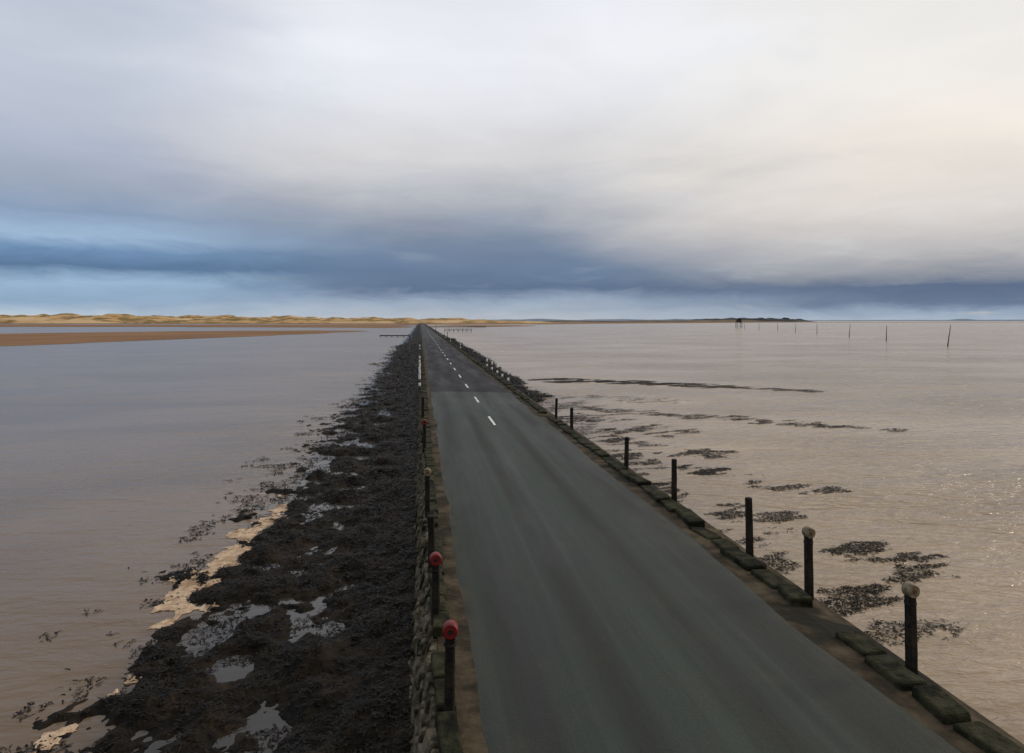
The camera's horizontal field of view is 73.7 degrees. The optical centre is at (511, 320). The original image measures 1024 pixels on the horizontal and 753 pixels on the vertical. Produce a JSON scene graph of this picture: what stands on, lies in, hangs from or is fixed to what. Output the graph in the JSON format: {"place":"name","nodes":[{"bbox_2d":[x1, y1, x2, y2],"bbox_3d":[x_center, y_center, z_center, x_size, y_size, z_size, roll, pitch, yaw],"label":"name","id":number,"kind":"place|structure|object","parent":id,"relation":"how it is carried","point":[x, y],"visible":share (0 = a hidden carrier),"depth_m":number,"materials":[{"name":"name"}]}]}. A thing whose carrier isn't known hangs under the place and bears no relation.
{"place":"outdoors","nodes":[
{"label":"outdoors","id":0,"kind":"place"},
{"bbox_2d":[32,324,419,752],"bbox_3d":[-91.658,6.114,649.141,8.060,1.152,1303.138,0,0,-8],"label":"seaweed bank","id":1,"kind":"structure","parent":0,"point":[98,707],"depth_m":12.68,"materials":[{"name":"black plant"}]},
{"bbox_2d":[0,343,418,752],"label":"seaweed","id":2,"kind":"object","parent":1,"relation":"on","point":[406,348],"visible":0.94,"depth_m":13.49,"materials":[{"name":"black plant"}]},
{"bbox_2d":[0,313,556,322],"bbox_3d":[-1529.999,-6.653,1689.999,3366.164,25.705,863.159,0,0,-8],"label":"sand dune","id":3,"kind":"structure","parent":0,"point":[78,318],"depth_m":1558.56,"materials":[{"name":"beige sand"}]},
{"bbox_2d":[0,322,773,324],"bbox_3d":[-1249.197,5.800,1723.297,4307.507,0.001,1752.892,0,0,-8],"label":"sandbar","id":4,"kind":"structure","parent":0,"point":[397,323],"depth_m":1360.68,"materials":[{"name":"brown sand"}]},
{"bbox_2d":[425,324,549,401],"bbox_3d":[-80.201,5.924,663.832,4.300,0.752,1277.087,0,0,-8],"label":"seaweed bank","id":5,"kind":"structure","parent":0,"point":[441,334],"depth_m":63.66,"materials":[{"name":"black plant"}]},
{"bbox_2d":[444,337,554,402],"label":"seaweed","id":6,"kind":"object","parent":5,"relation":"on","point":[482,360],"visible":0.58,"depth_m":71.10,"materials":[{"name":"black plant"}]},
{"bbox_2d":[0,321,1023,752],"bbox_3d":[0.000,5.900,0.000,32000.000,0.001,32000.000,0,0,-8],"label":"water","id":7,"kind":"structure","parent":0,"point":[118,459],"depth_m":29.42,"materials":[{"name":"liquid"}]},
{"bbox_2d":[32,490,295,752],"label":"sea foam","id":8,"kind":"object","parent":7,"relation":"on","point":[229,556],"visible":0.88,"depth_m":15.06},
{"bbox_2d":[0,330,359,345],"bbox_3d":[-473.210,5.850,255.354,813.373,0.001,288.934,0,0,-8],"label":"sandbar","id":9,"kind":"structure","parent":7,"relation":"in","point":[16,339],"depth_m":267.85,"materials":[{"name":"brown sand"}]},
{"bbox_2d":[0,324,404,327],"bbox_3d":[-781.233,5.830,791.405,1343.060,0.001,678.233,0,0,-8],"label":"sandbar","id":10,"kind":"structure","parent":7,"relation":"in","point":[307,326],"depth_m":673.43,"materials":[{"name":"brown sand"}]},
{"bbox_2d":[430,326,485,327],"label":"wooden railing","id":11,"kind":"object","parent":7,"relation":"in","point":[457,326],"visible":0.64,"depth_m":522.28,"materials":[{"name":"grey wood"}]},
{"bbox_2d":[441,325,536,326],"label":"sandbar","id":12,"kind":"structure","parent":7,"relation":"in","point":[491,325],"depth_m":811.98,"materials":[{"name":"brown sand"}]},
{"bbox_2d":[543,320,784,321],"bbox_3d":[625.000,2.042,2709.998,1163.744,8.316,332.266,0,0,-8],"label":"sand spit","id":13,"kind":"structure","parent":7,"relation":"in","point":[667,321],"depth_m":2649.44,"materials":[{"name":"brown sand"}]},
{"bbox_2d":[528,378,966,645],"bbox_3d":[14.793,5.884,42.481,26.688,0.035,57.597,0,0,-8],"label":"floating seaweed","id":14,"kind":"object","parent":7,"relation":"on","point":[787,514],"visible":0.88,"depth_m":20.41,"materials":[{"name":"black plant"}]},
{"bbox_2d":[0,0,1023,319],"label":"sky","id":15,"kind":"structure","parent":0,"point":[416,159],"materials":[{"name":"grey"}]},
{"bbox_2d":[469,319,693,320],"bbox_3d":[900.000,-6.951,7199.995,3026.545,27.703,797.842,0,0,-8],"label":"distant hill","id":16,"kind":"structure","parent":0,"point":[585,320],"depth_m":7095.70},
{"bbox_2d":[420,323,960,752],"bbox_3d":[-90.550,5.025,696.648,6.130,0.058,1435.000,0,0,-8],"label":"road","id":17,"kind":"structure","parent":0,"point":[606,612],"depth_m":11.21,"materials":[{"name":"grey asphalt"}]},
{"bbox_2d":[433,339,495,424],"bbox_3d":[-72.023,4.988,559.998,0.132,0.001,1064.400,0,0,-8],"label":"road marking","id":18,"kind":"object","parent":17,"relation":"on","point":[491,420],"visible":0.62,"depth_m":42.88,"materials":[{"name":"paint"}]},
{"bbox_2d":[420,323,1023,752],"bbox_3d":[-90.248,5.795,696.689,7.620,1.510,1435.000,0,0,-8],"label":"causeway embankment","id":19,"kind":"structure","parent":0,"point":[820,625],"depth_m":11.38,"materials":[{"name":"concrete"}]},
{"bbox_2d":[407,341,438,752],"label":"stone wall","id":20,"kind":"structure","parent":19,"relation":"on","point":[424,646],"depth_m":11.45,"materials":[{"name":"grey stone"}]},
{"bbox_2d":[418,375,420,389],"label":"bollard","id":21,"kind":"object","parent":20,"relation":"on","point":[419,382],"visible":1,"depth_m":51.50,"materials":[{"name":"white paint"}]},
{"bbox_2d":[422,397,423,416],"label":"wooden post","id":22,"kind":"object","parent":20,"relation":"on","point":[422,406],"visible":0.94,"depth_m":35.63,"materials":[{"name":"black wood"}]},
{"bbox_2d":[422,419,426,452],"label":"wooden post","id":23,"kind":"object","parent":20,"relation":"on","point":[424,423],"visible":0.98,"depth_m":26.33,"materials":[{"name":"black wood"}]},
{"bbox_2d":[423,468,430,515],"bbox_3d":[-2.187,4.471,17.662,0.196,1.298,0.186,0,0,-6],"label":"wooden post","id":24,"kind":"object","parent":20,"relation":"on","point":[427,474],"visible":0.95,"depth_m":17.60,"materials":[{"name":"black wood"}]},
{"bbox_2d":[442,619,457,710],"bbox_3d":[-0.790,4.471,8.674,0.196,1.298,0.186,1,1,-3],"label":"wooden post","id":25,"kind":"object","parent":20,"relation":"on","point":[450,630],"visible":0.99,"depth_m":8.62,"materials":[{"name":"black wood"}]},
{"bbox_2d":[420,334,463,752],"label":"kerb","id":26,"kind":"structure","parent":19,"relation":"on","point":[447,731],"depth_m":10.88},
{"bbox_2d":[428,515,434,570],"bbox_3d":[-1.632,4.533,13.810,0.139,1.174,0.138,-1,0,-11],"label":"wooden post","id":27,"kind":"object","parent":26,"relation":"on","point":[431,540],"visible":0.76,"depth_m":13.75,"materials":[{"name":"black wood"}]},
{"bbox_2d":[430,552,441,624],"bbox_3d":[-1.273,4.496,11.377,0.196,1.248,0.186,0,0,-10],"label":"wooden post","id":28,"kind":"object","parent":26,"relation":"on","point":[435,561],"visible":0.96,"depth_m":11.32,"materials":[{"name":"black wood"}]},
{"bbox_2d":[555,398,557,418],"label":"wooden post","id":29,"kind":"object","parent":19,"relation":"on","point":[556,406],"visible":0.86,"depth_m":35.25,"materials":[{"name":"black wood"}]},
{"bbox_2d":[570,408,572,428],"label":"wooden post","id":30,"kind":"object","parent":19,"relation":"on","point":[571,417],"visible":0.85,"depth_m":31.80,"materials":[{"name":"black wood"}]},
{"bbox_2d":[624,437,628,468],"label":"wooden post","id":31,"kind":"object","parent":19,"relation":"on","point":[626,456],"visible":0.85,"depth_m":23.48,"materials":[{"name":"black wood"}]},
{"bbox_2d":[671,459,676,501],"bbox_3d":[4.584,4.558,19.294,0.140,1.284,0.141,0,-1,-10],"label":"wooden post","id":32,"kind":"object","parent":19,"relation":"on","point":[674,479],"visible":0.89,"depth_m":19.24,"materials":[{"name":"black wood"}]},
{"bbox_2d":[438,334,1023,752],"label":"kerb","id":33,"kind":"structure","parent":19,"relation":"on","point":[941,705],"depth_m":10.68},
{"bbox_2d":[745,497,753,556],"bbox_3d":[5.152,4.523,14.829,0.138,1.354,0.139,-1,0,-12],"label":"wooden post","id":34,"kind":"object","parent":19,"relation":"on","point":[749,526],"visible":0.89,"depth_m":14.77,"materials":[{"name":"black wood"}]},
{"bbox_2d":[802,526,815,599],"bbox_3d":[5.475,4.501,12.587,0.196,1.398,0.186,-1,0,-11],"label":"wooden post","id":35,"kind":"object","parent":19,"relation":"on","point":[808,533],"visible":0.97,"depth_m":12.53,"materials":[{"name":"black wood"}]},
{"bbox_2d":[901,582,919,674],"bbox_3d":[5.803,4.511,9.923,0.196,1.378,0.186,0,-1,-12],"label":"wooden post","id":36,"kind":"object","parent":19,"relation":"on","point":[910,591],"visible":0.98,"depth_m":9.87,"materials":[{"name":"black wood"}]},
{"bbox_2d":[694,318,814,321],"bbox_3d":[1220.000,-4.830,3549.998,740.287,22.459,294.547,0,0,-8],"label":"island","id":37,"kind":"structure","parent":0,"point":[774,319],"depth_m":3484.81,"materials":[{"name":"grey"}]},
{"bbox_2d":[763,322,835,322],"bbox_3d":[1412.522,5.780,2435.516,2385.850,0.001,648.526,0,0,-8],"label":"sandbar","id":38,"kind":"structure","parent":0,"point":[815,322],"depth_m":2065.95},
{"bbox_2d":[808,319,1023,320],"bbox_3d":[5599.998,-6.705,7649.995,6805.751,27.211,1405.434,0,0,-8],"label":"distant hill","id":39,"kind":"structure","parent":0,"point":[920,320],"depth_m":7501.20,"materials":[{"name":"grey"}]},
{"label":"ground","id":40,"kind":"structure","parent":0,"visible":0},
{"bbox_2d":[380,335,409,336],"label":"wooden railing","id":41,"kind":"object","parent":40,"relation":"on","point":[395,335],"visible":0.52,"depth_m":244.27,"materials":[{"name":"grey wood"}]},
{"bbox_2d":[736,318,741,327],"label":"refuge hut","id":42,"kind":"object","parent":40,"relation":"on","point":[738,320],"visible":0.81,"depth_m":570.19,"materials":[{"name":"black wood"}]}
]}

